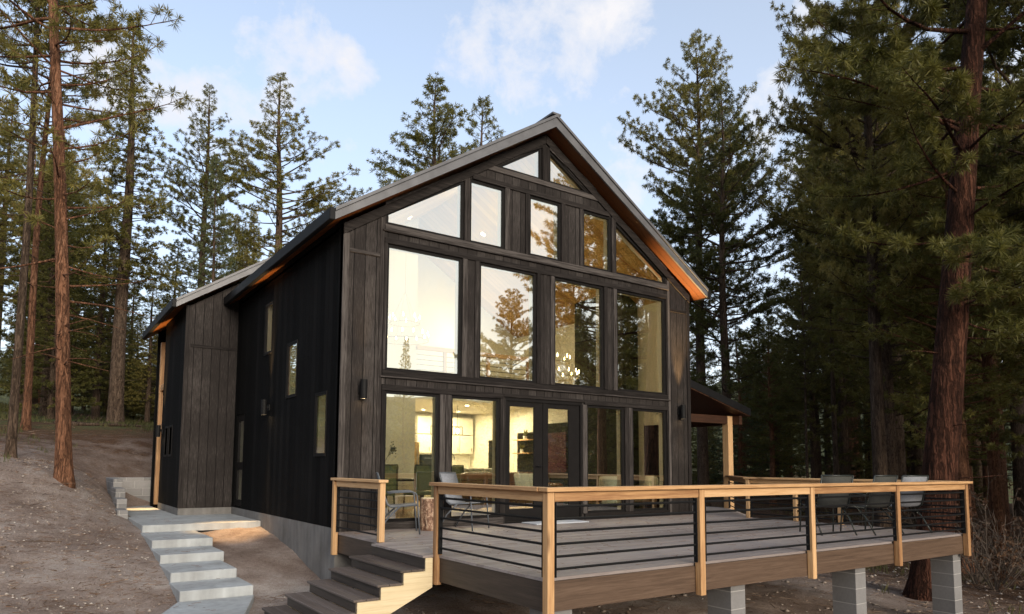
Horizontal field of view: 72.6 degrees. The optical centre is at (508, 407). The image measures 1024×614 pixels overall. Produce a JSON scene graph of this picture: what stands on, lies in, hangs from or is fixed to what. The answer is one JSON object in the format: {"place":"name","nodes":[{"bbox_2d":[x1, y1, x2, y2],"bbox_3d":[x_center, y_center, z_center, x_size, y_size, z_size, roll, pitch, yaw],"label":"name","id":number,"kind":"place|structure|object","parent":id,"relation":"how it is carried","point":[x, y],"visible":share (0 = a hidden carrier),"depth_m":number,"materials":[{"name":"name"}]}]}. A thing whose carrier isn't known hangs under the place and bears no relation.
{"place":"outdoors","nodes":[
{"label":"outdoors","id":0,"kind":"place"},
{"bbox_2d":[0,402,153,431],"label":"grass","id":1,"kind":"structure","parent":0,"point":[130,421],"depth_m":28.57,"materials":[{"name":"plant"}]},
{"bbox_2d":[127,506,260,532],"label":"path","id":2,"kind":"structure","parent":0,"point":[149,518],"depth_m":13.90,"materials":[{"name":"grey concrete"}]},
{"bbox_2d":[162,595,253,613],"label":"path","id":3,"kind":"structure","parent":0,"point":[236,605],"depth_m":8.73,"materials":[{"name":"grey concrete"}]},
{"bbox_2d":[0,359,1012,481],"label":"hills","id":4,"kind":"structure","parent":0,"point":[4,398],"depth_m":210.91,"materials":[{"name":"plant"}]},
{"bbox_2d":[0,404,1023,613],"bbox_3d":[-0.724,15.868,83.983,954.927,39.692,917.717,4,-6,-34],"label":"ground","id":5,"kind":"structure","parent":0,"point":[263,561],"depth_m":11.82,"materials":[{"name":"brown soil"}]},
{"bbox_2d":[0,92,24,349],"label":"forest tree","id":6,"kind":"object","parent":5,"relation":"on","point":[7,283],"visible":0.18,"depth_m":60.00,"materials":[{"name":"green plant"}]},
{"bbox_2d":[0,122,30,300],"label":"forest tree","id":7,"kind":"object","parent":5,"relation":"on","point":[2,277],"visible":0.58,"depth_m":29.36,"materials":[{"name":"green plant"}]},
{"bbox_2d":[0,288,42,406],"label":"forest tree","id":8,"kind":"object","parent":5,"relation":"on","point":[9,366],"visible":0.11,"depth_m":36.64,"materials":[{"name":"green plant"}]},
{"bbox_2d":[0,89,51,251],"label":"forest tree","id":9,"kind":"object","parent":5,"relation":"on","point":[10,168],"visible":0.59,"depth_m":27.86,"materials":[{"name":"green plant"}]},
{"bbox_2d":[0,118,70,402],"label":"forest tree","id":10,"kind":"object","parent":5,"relation":"on","point":[18,152],"visible":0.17,"depth_m":57.69,"materials":[{"name":"plant"}]},
{"bbox_2d":[0,205,105,418],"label":"forest tree","id":11,"kind":"object","parent":5,"relation":"on","point":[49,383],"visible":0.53,"depth_m":31.31,"materials":[{"name":"green plant"}]},
{"bbox_2d":[0,149,108,414],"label":"forest tree","id":12,"kind":"object","parent":5,"relation":"on","point":[47,205],"visible":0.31,"depth_m":33.94,"materials":[{"name":"green plant"}]},
{"bbox_2d":[0,128,109,319],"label":"forest tree","id":13,"kind":"object","parent":5,"relation":"on","point":[12,204],"visible":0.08,"depth_m":50.86,"materials":[{"name":"plant"}]},
{"bbox_2d":[0,0,115,457],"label":"pine tree","id":14,"kind":"object","parent":5,"relation":"on","point":[12,433],"visible":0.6,"depth_m":16.83,"materials":[{"name":"brown plant"}]},
{"bbox_2d":[1,135,118,344],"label":"forest tree","id":15,"kind":"object","parent":5,"relation":"on","point":[16,203],"visible":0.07,"depth_m":46.24,"materials":[{"name":"green plant"}]},
{"bbox_2d":[39,267,95,414],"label":"forest tree","id":16,"kind":"object","parent":5,"relation":"on","point":[73,382],"visible":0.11,"depth_m":38.20,"materials":[{"name":"green plant"}]},
{"bbox_2d":[0,0,136,429],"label":"pine tree","id":17,"kind":"object","parent":5,"relation":"on","point":[25,422],"visible":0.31,"depth_m":22.82,"materials":[{"name":"green plant"}]},
{"bbox_2d":[44,213,145,420],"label":"forest tree","id":18,"kind":"object","parent":5,"relation":"on","point":[97,393],"visible":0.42,"depth_m":33.88,"materials":[{"name":"green plant"}]},
{"bbox_2d":[0,0,197,488],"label":"pine tree","id":19,"kind":"object","parent":5,"relation":"on","point":[63,472],"visible":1,"depth_m":14.87,"materials":[{"name":"green plant"}]},
{"bbox_2d":[74,250,145,414],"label":"forest tree","id":20,"kind":"object","parent":5,"relation":"on","point":[105,339],"visible":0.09,"depth_m":41.66,"materials":[{"name":"green plant"}]},
{"bbox_2d":[100,316,144,419],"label":"forest tree","id":21,"kind":"object","parent":5,"relation":"on","point":[126,406],"visible":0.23,"depth_m":40.01,"materials":[{"name":"green plant"}]},
{"bbox_2d":[101,275,152,415],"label":"forest tree","id":22,"kind":"object","parent":5,"relation":"on","point":[135,277],"visible":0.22,"depth_m":47.00,"materials":[{"name":"green plant"}]},
{"bbox_2d":[73,12,183,423],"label":"conifer tree","id":23,"kind":"object","parent":5,"relation":"on","point":[124,263],"visible":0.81,"depth_m":31.12,"materials":[{"name":"green plant"}]},
{"bbox_2d":[106,477,150,518],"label":"retaining wall","id":24,"kind":"structure","parent":5,"relation":"on","point":[119,487],"depth_m":18.45,"materials":[{"name":"concrete"}]},
{"bbox_2d":[124,282,161,422],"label":"forest tree","id":25,"kind":"object","parent":5,"relation":"on","point":[149,374],"visible":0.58,"depth_m":34.86,"materials":[{"name":"green plant"}]},
{"bbox_2d":[132,239,192,415],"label":"forest tree","id":26,"kind":"object","parent":5,"relation":"on","point":[180,259],"visible":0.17,"depth_m":40.40,"materials":[{"name":"green plant"}]},
{"bbox_2d":[141,530,212,548],"bbox_3d":[-5.927,2.352,12.372,0.940,0.160,1.620,4,-6,-34],"label":"path step","id":27,"kind":"object","parent":5,"relation":"on","point":[175,539],"visible":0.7,"depth_m":11.87,"materials":[{"name":"grey concrete"}]},
{"bbox_2d":[151,545,223,563],"bbox_3d":[-5.216,2.395,11.288,0.922,0.160,1.040,4,-6,-34],"label":"path step","id":28,"kind":"object","parent":5,"relation":"on","point":[177,555],"visible":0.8,"depth_m":10.97,"materials":[{"name":"grey concrete"}]},
{"bbox_2d":[159,560,236,582],"bbox_3d":[-4.658,2.454,10.409,0.884,0.160,1.110,4,-6,-34],"label":"path step","id":29,"kind":"object","parent":5,"relation":"on","point":[189,571],"visible":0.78,"depth_m":10.08,"materials":[{"name":"grey concrete"}]},
{"bbox_2d":[147,83,265,299],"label":"pine tree","id":30,"kind":"object","parent":5,"relation":"on","point":[202,186],"visible":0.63,"depth_m":35.17,"materials":[{"name":"green plant"}]},
{"bbox_2d":[169,577,252,601],"bbox_3d":[-4.117,2.521,9.626,0.926,0.160,0.860,4,-6,-34],"label":"path step","id":31,"kind":"object","parent":5,"relation":"on","point":[184,591],"visible":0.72,"depth_m":9.39,"materials":[{"name":"grey concrete"}]},
{"bbox_2d":[187,154,236,288],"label":"fir tree","id":32,"kind":"object","parent":5,"relation":"on","point":[213,223],"visible":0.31,"depth_m":30.10,"materials":[{"name":"green plant"}]},
{"bbox_2d":[0,456,435,613],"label":"pebbles","id":33,"kind":"object","parent":5,"relation":"on","point":[66,547],"visible":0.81,"depth_m":10.62,"materials":[{"name":"gravel"}]},
{"bbox_2d":[0,441,440,613],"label":"twigs","id":34,"kind":"object","parent":5,"relation":"on","point":[90,473],"visible":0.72,"depth_m":10.75,"materials":[{"name":"brown wood"}]},
{"bbox_2d":[199,72,371,277],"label":"pine tree","id":35,"kind":"object","parent":5,"relation":"on","point":[319,195],"visible":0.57,"depth_m":38.66,"materials":[{"name":"green plant"}]},
{"bbox_2d":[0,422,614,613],"bbox_3d":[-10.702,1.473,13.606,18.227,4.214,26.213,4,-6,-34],"label":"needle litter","id":36,"kind":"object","parent":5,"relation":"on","point":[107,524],"visible":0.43,"depth_m":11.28,"materials":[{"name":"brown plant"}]},
{"bbox_2d":[262,546,432,613],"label":"deck stairs","id":37,"kind":"structure","parent":5,"relation":"on","point":[357,586],"depth_m":7.91,"materials":[{"name":"wood"}]},
{"bbox_2d":[329,72,478,203],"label":"pine tree","id":38,"kind":"object","parent":5,"relation":"on","point":[419,138],"visible":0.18,"depth_m":45.16,"materials":[{"name":"green plant"}]},
{"bbox_2d":[142,112,750,582],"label":"house","id":39,"kind":"structure","parent":5,"relation":"on","point":[510,308],"depth_m":13.02,"materials":[{"name":"black wood"}]},
{"bbox_2d":[235,414,244,505],"bbox_3d":[-6.035,1.192,15.724,0.050,2.050,0.680,4,-6,-34],"label":"side door","id":40,"kind":"structure","parent":39,"relation":"in","point":[241,418],"depth_m":15.79,"materials":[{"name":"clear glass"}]},
{"bbox_2d":[264,302,272,354],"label":"window","id":41,"kind":"structure","parent":39,"relation":"in","point":[268,328],"depth_m":14.28,"materials":[{"name":"clear glass"}]},
{"bbox_2d":[286,341,296,396],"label":"window","id":42,"kind":"structure","parent":39,"relation":"in","point":[292,348],"depth_m":12.85,"materials":[{"name":"clear glass"}]},
{"bbox_2d":[314,392,325,454],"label":"window","id":43,"kind":"structure","parent":39,"relation":"in","point":[319,447],"depth_m":11.41,"materials":[{"name":"clear glass"}]},
{"bbox_2d":[383,391,438,521],"bbox_3d":[-1.611,0.805,11.430,1.005,2.093,0.063,4,-6,-34],"label":"window","id":44,"kind":"structure","parent":39,"relation":"in","point":[411,420],"depth_m":11.42,"materials":[{"name":"clear glass"}]},
{"bbox_2d":[385,244,461,375],"bbox_3d":[-1.427,-1.599,11.751,1.424,2.082,0.063,4,-6,-34],"label":"window","id":45,"kind":"structure","parent":39,"relation":"in","point":[424,289],"depth_m":11.73,"materials":[{"name":"clear glass"}]},
{"bbox_2d":[386,181,463,239],"bbox_3d":[-1.419,-3.504,11.911,1.470,1.094,0.063,4,-6,-34],"label":"window","id":46,"kind":"structure","parent":39,"relation":"in","point":[441,213],"depth_m":12.02,"materials":[{"name":"clear glass"}]},
{"bbox_2d":[450,395,498,518],"bbox_3d":[-0.601,0.870,12.119,1.001,2.093,0.063,4,-6,-34],"label":"window","id":47,"kind":"structure","parent":39,"relation":"in","point":[474,420],"depth_m":12.13,"materials":[{"name":"clear glass"}]},
{"bbox_2d":[470,179,503,248],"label":"window","id":48,"kind":"structure","parent":39,"relation":"in","point":[486,200],"depth_m":12.60,"materials":[{"name":"clear glass"}]},
{"bbox_2d":[479,262,535,382],"bbox_3d":[-0.028,-1.509,12.705,1.260,2.082,0.063,4,-6,-34],"label":"window","id":49,"kind":"structure","parent":39,"relation":"in","point":[507,331],"depth_m":12.70,"materials":[{"name":"clear glass"}]},
{"bbox_2d":[497,148,540,178],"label":"window","id":50,"kind":"structure","parent":39,"relation":"in","point":[529,164],"depth_m":13.21,"materials":[{"name":"clear glass"}]},
{"bbox_2d":[506,401,542,521],"bbox_3d":[0.299,0.982,12.693,0.820,2.160,0.121,4,-6,-34],"label":"french door","id":51,"kind":"structure","parent":39,"relation":"in","point":[524,419],"depth_m":12.73,"materials":[{"name":"clear glass"}]},
{"bbox_2d":[530,196,559,260],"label":"window","id":52,"kind":"structure","parent":39,"relation":"in","point":[544,214],"depth_m":13.34,"materials":[{"name":"clear glass"}]},
{"bbox_2d":[546,404,578,517],"bbox_3d":[1.014,1.032,13.226,0.815,2.160,0.045,4,-6,-34],"label":"french door","id":53,"kind":"structure","parent":39,"relation":"in","point":[562,421],"depth_m":13.24,"materials":[{"name":"clear glass"}]},
{"bbox_2d":[550,152,588,193],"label":"window","id":54,"kind":"structure","parent":39,"relation":"in","point":[559,175],"depth_m":13.67,"materials":[{"name":"clear glass"}]},
{"bbox_2d":[555,277,602,388],"bbox_3d":[1.358,-1.420,13.650,1.260,2.082,0.063,4,-6,-34],"label":"window","id":55,"kind":"structure","parent":39,"relation":"in","point":[578,305],"depth_m":13.65,"materials":[{"name":"clear glass"}]},
{"bbox_2d":[584,211,610,271],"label":"window","id":56,"kind":"structure","parent":39,"relation":"in","point":[597,239],"depth_m":14.09,"materials":[{"name":"clear glass"}]},
{"bbox_2d":[587,405,623,512],"bbox_3d":[1.902,1.030,13.825,1.001,2.093,0.063,4,-6,-34],"label":"window","id":57,"kind":"structure","parent":39,"relation":"in","point":[605,425],"depth_m":13.84,"materials":[{"name":"clear glass"}]},
{"bbox_2d":[616,224,664,283],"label":"window","id":58,"kind":"structure","parent":39,"relation":"in","point":[631,261],"depth_m":14.63,"materials":[{"name":"clear glass"}]},
{"bbox_2d":[617,290,665,394],"bbox_3d":[2.757,-1.330,14.605,1.424,2.082,0.063,4,-6,-34],"label":"window","id":59,"kind":"structure","parent":39,"relation":"in","point":[640,318],"depth_m":14.60,"materials":[{"name":"clear glass"}]},
{"bbox_2d":[633,408,666,510],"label":"window","id":60,"kind":"structure","parent":39,"relation":"in","point":[649,426],"depth_m":14.53,"materials":[{"name":"clear glass"}]},
{"bbox_2d":[400,95,504,178],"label":"pine tree","id":61,"kind":"object","parent":5,"relation":"on","point":[482,113],"visible":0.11,"depth_m":49.69,"materials":[{"name":"green plant"}]},
{"bbox_2d":[530,608,571,613],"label":"pier","id":62,"kind":"structure","parent":5,"relation":"on","point":[532,611],"depth_m":6.51,"materials":[{"name":"concrete"}]},
{"bbox_2d":[337,505,963,611],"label":"deck","id":63,"kind":"structure","parent":62,"relation":"on","point":[578,588],"depth_m":8.49,"materials":[{"name":"wood"}]},
{"bbox_2d":[331,478,387,554],"bbox_3d":[-2.156,1.595,9.881,0.140,1.152,1.740,4,-6,-35],"label":"deck railing","id":64,"kind":"object","parent":63,"relation":"attached to","point":[378,484],"visible":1,"depth_m":9.87,"materials":[{"name":"brown wood"}]},
{"bbox_2d":[375,472,420,534],"bbox_3d":[-1.679,1.447,10.545,0.654,0.919,0.587,1,-5,-12],"label":"patio chair","id":65,"kind":"object","parent":63,"relation":"on","point":[398,506],"visible":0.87,"depth_m":10.33,"materials":[{"name":"grey metal"}]},
{"bbox_2d":[419,497,433,530],"bbox_3d":[-1.235,1.694,11.056,0.354,0.504,0.360,4,-6,-34],"label":"log stump","id":66,"kind":"object","parent":63,"relation":"on","point":[426,512],"visible":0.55,"depth_m":10.90,"materials":[{"name":"brown wood"}]},
{"bbox_2d":[439,472,489,530],"bbox_3d":[-0.725,1.518,11.306,0.654,0.919,0.587,-2,-5,26],"label":"patio chair","id":67,"kind":"object","parent":63,"relation":"on","point":[448,477],"visible":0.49,"depth_m":11.37,"materials":[{"name":"grey metal"}]},
{"bbox_2d":[429,475,972,613],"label":"deck railing","id":68,"kind":"object","parent":63,"relation":"attached to","point":[551,497],"visible":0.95,"depth_m":7.62,"materials":[{"name":"brown wood"}]},
{"bbox_2d":[799,475,857,535],"bbox_3d":[4.961,1.514,10.862,0.587,0.919,0.654,1,-5,-6],"label":"patio chair","id":69,"kind":"object","parent":63,"relation":"on","point":[835,479],"visible":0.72,"depth_m":10.66,"materials":[{"name":"grey metal"}]},
{"bbox_2d":[840,475,897,535],"bbox_3d":[5.688,1.529,10.991,0.586,0.919,0.654,3,-5,-24],"label":"patio chair","id":70,"kind":"object","parent":63,"relation":"on","point":[882,478],"visible":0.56,"depth_m":10.82,"materials":[{"name":"grey metal"}]},
{"bbox_2d":[871,475,930,533],"bbox_3d":[6.320,1.554,11.242,0.587,0.919,0.654,2,-5,-16],"label":"patio chair","id":71,"kind":"object","parent":63,"relation":"on","point":[912,478],"visible":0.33,"depth_m":11.05,"materials":[{"name":"grey metal"}]},
{"bbox_2d":[616,28,798,506],"bbox_3d":[9.728,-6.854,34.572,8.567,24.684,7.736,3,-6,-28],"label":"pine tree","id":72,"kind":"object","parent":5,"relation":"on","point":[670,155],"visible":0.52,"depth_m":33.84,"materials":[{"name":"green plant"}]},
{"bbox_2d":[707,585,744,613],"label":"pier","id":73,"kind":"structure","parent":5,"relation":"on","point":[728,600],"depth_m":7.90,"materials":[{"name":"concrete"}]},
{"bbox_2d":[649,77,813,508],"bbox_3d":[8.916,-4.406,29.462,7.949,19.651,6.444,-4,-6,41],"label":"pine tree","id":74,"kind":"object","parent":5,"relation":"on","point":[769,299],"visible":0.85,"depth_m":28.97,"materials":[{"name":"green plant"}]},
{"bbox_2d":[708,317,775,498],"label":"forest tree","id":75,"kind":"object","parent":5,"relation":"on","point":[740,471],"visible":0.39,"depth_m":42.63,"materials":[{"name":"plant"}]},
{"bbox_2d":[721,316,783,476],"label":"forest tree","id":76,"kind":"object","parent":5,"relation":"on","point":[753,339],"visible":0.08,"depth_m":51.37,"materials":[{"name":"green plant"}]},
{"bbox_2d":[718,317,809,505],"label":"forest tree","id":77,"kind":"object","parent":5,"relation":"on","point":[770,392],"visible":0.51,"depth_m":38.83,"materials":[{"name":"plant"}]},
{"bbox_2d":[743,358,805,497],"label":"forest tree","id":78,"kind":"object","parent":5,"relation":"on","point":[786,471],"visible":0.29,"depth_m":43.55,"materials":[{"name":"green plant"}]},
{"bbox_2d":[763,361,810,477],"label":"forest tree","id":79,"kind":"object","parent":5,"relation":"on","point":[799,467],"visible":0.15,"depth_m":51.16,"materials":[{"name":"plant"}]},
{"bbox_2d":[761,246,839,477],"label":"pine tree","id":80,"kind":"object","parent":5,"relation":"on","point":[813,332],"visible":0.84,"depth_m":26.38,"materials":[{"name":"green plant"}]},
{"bbox_2d":[578,556,1023,613],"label":"twigs","id":81,"kind":"object","parent":5,"relation":"on","point":[1003,605],"visible":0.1,"depth_m":12.90,"materials":[{"name":"brown wood"}]},
{"bbox_2d":[582,562,1023,613],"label":"pebbles","id":82,"kind":"object","parent":5,"relation":"on","point":[814,587],"visible":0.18,"depth_m":13.49,"materials":[{"name":"stone"}]},
{"bbox_2d":[759,271,865,514],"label":"forest tree","id":83,"kind":"object","parent":5,"relation":"on","point":[812,434],"visible":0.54,"depth_m":34.31,"materials":[{"name":"green plant"}]},
{"bbox_2d":[770,259,859,480],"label":"forest tree","id":84,"kind":"object","parent":5,"relation":"on","point":[818,447],"visible":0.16,"depth_m":41.78,"materials":[{"name":"green plant"}]},
{"bbox_2d":[763,66,869,506],"bbox_3d":[19.192,-7.070,39.968,9.114,26.981,7.388,-1,-5,19],"label":"forest tree","id":85,"kind":"object","parent":5,"relation":"on","point":[843,432],"visible":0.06,"depth_m":39.35,"materials":[{"name":"green plant"}]},
{"bbox_2d":[762,97,887,522],"bbox_3d":[13.385,-3.945,29.538,5.562,19.314,5.750,-2,-6,29],"label":"forest tree","id":86,"kind":"object","parent":5,"relation":"on","point":[835,437],"visible":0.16,"depth_m":28.93,"materials":[{"name":"green plant"}]},
{"bbox_2d":[785,227,872,478],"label":"forest tree","id":87,"kind":"object","parent":5,"relation":"on","point":[864,440],"visible":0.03,"depth_m":54.07,"materials":[{"name":"green plant"}]},
{"bbox_2d":[822,393,872,493],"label":"forest tree","id":88,"kind":"object","parent":5,"relation":"on","point":[853,467],"visible":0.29,"depth_m":44.07,"materials":[{"name":"green plant"}]},
{"bbox_2d":[832,568,866,613],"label":"pier","id":89,"kind":"structure","parent":5,"relation":"on","point":[849,591],"depth_m":9.33,"materials":[{"name":"concrete"}]},
{"bbox_2d":[752,0,982,526],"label":"pine tree","id":90,"kind":"object","parent":5,"relation":"on","point":[838,133],"visible":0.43,"depth_m":21.03,"materials":[{"name":"green plant"}]},
{"bbox_2d":[781,54,970,526],"bbox_3d":[12.497,-3.437,22.879,7.619,17.306,5.738,2,-5,-20],"label":"forest tree","id":91,"kind":"object","parent":5,"relation":"on","point":[889,373],"visible":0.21,"depth_m":22.64,"materials":[{"name":"green plant"}]},
{"bbox_2d":[747,19,1004,456],"bbox_3d":[14.479,-5.132,26.799,7.101,21.656,8.760,5,-6,-41],"label":"pine tree","id":92,"kind":"object","parent":5,"relation":"on","point":[898,383],"visible":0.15,"depth_m":27.22,"materials":[{"name":"green plant"}]},
{"bbox_2d":[772,0,1023,601],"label":"pine tree","id":93,"kind":"object","parent":5,"relation":"on","point":[965,142],"visible":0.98,"depth_m":13.73,"materials":[{"name":"green plant"}]},
{"bbox_2d":[820,115,975,528],"bbox_3d":[17.160,-4.902,30.675,6.390,21.462,8.485,-2,-5,21],"label":"forest tree","id":94,"kind":"object","parent":5,"relation":"on","point":[900,439],"visible":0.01,"depth_m":30.02,"materials":[{"name":"plant"}]},
{"bbox_2d":[839,131,1005,523],"bbox_3d":[18.738,-5.065,32.234,6.317,22.057,5.841,3,-5,-27],"label":"forest tree","id":95,"kind":"object","parent":5,"relation":"on","point":[916,461],"visible":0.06,"depth_m":31.58,"materials":[{"name":"green plant"}]},
{"bbox_2d":[831,60,1023,573],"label":"forest tree","id":96,"kind":"object","parent":5,"relation":"on","point":[918,335],"visible":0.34,"depth_m":19.50,"materials":[{"name":"plant"}]},
{"bbox_2d":[930,554,962,613],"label":"pier","id":97,"kind":"structure","parent":5,"relation":"on","point":[946,582],"depth_m":10.89,"materials":[{"name":"concrete"}]},
{"bbox_2d":[878,0,1023,290],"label":"pine tree","id":98,"kind":"object","parent":5,"relation":"on","point":[999,14],"visible":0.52,"depth_m":16.29,"materials":[{"name":"green plant"}]},
{"bbox_2d":[888,59,1023,519],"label":"forest tree","id":99,"kind":"object","parent":5,"relation":"on","point":[974,438],"visible":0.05,"depth_m":32.90,"materials":[{"name":"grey plant"}]},
{"bbox_2d":[894,78,1023,556],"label":"forest tree","id":100,"kind":"object","parent":5,"relation":"on","point":[996,503],"visible":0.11,"depth_m":23.39,"materials":[{"name":"plant"}]},
{"bbox_2d":[922,64,1023,534],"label":"forest tree","id":101,"kind":"object","parent":5,"relation":"on","point":[1004,486],"visible":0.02,"depth_m":30.06,"materials":[{"name":"plant"}]},
{"bbox_2d":[955,496,1023,591],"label":"shrub","id":102,"kind":"object","parent":5,"relation":"on","point":[995,580],"visible":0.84,"depth_m":15.15,"materials":[{"name":"brown plant"}]},
{"bbox_2d":[955,473,1023,576],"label":"shrub","id":103,"kind":"object","parent":5,"relation":"on","point":[1016,526],"visible":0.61,"depth_m":19.12,"materials":[{"name":"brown plant"}]},
{"bbox_2d":[960,512,1023,584],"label":"shrub","id":104,"kind":"object","parent":5,"relation":"on","point":[971,574],"visible":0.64,"depth_m":16.34,"materials":[{"name":"plant"}]},
{"bbox_2d":[975,49,1023,516],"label":"forest tree","id":105,"kind":"object","parent":5,"relation":"on","point":[1018,470],"visible":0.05,"depth_m":35.94,"materials":[{"name":"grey plant"}]},
{"bbox_2d":[978,139,1023,322],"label":"forest tree","id":106,"kind":"object","parent":5,"relation":"on","point":[1016,215],"visible":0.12,"depth_m":17.57,"materials":[{"name":"green plant"}]},
{"bbox_2d":[0,0,1023,385],"label":"sky","id":107,"kind":"structure","parent":0,"point":[354,66],"materials":[{"name":"blue"}]},
{"bbox_2d":[715,503,1022,613],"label":"grass","id":108,"kind":"structure","parent":0,"point":[879,567],"depth_m":17.61,"materials":[{"name":"plant"}]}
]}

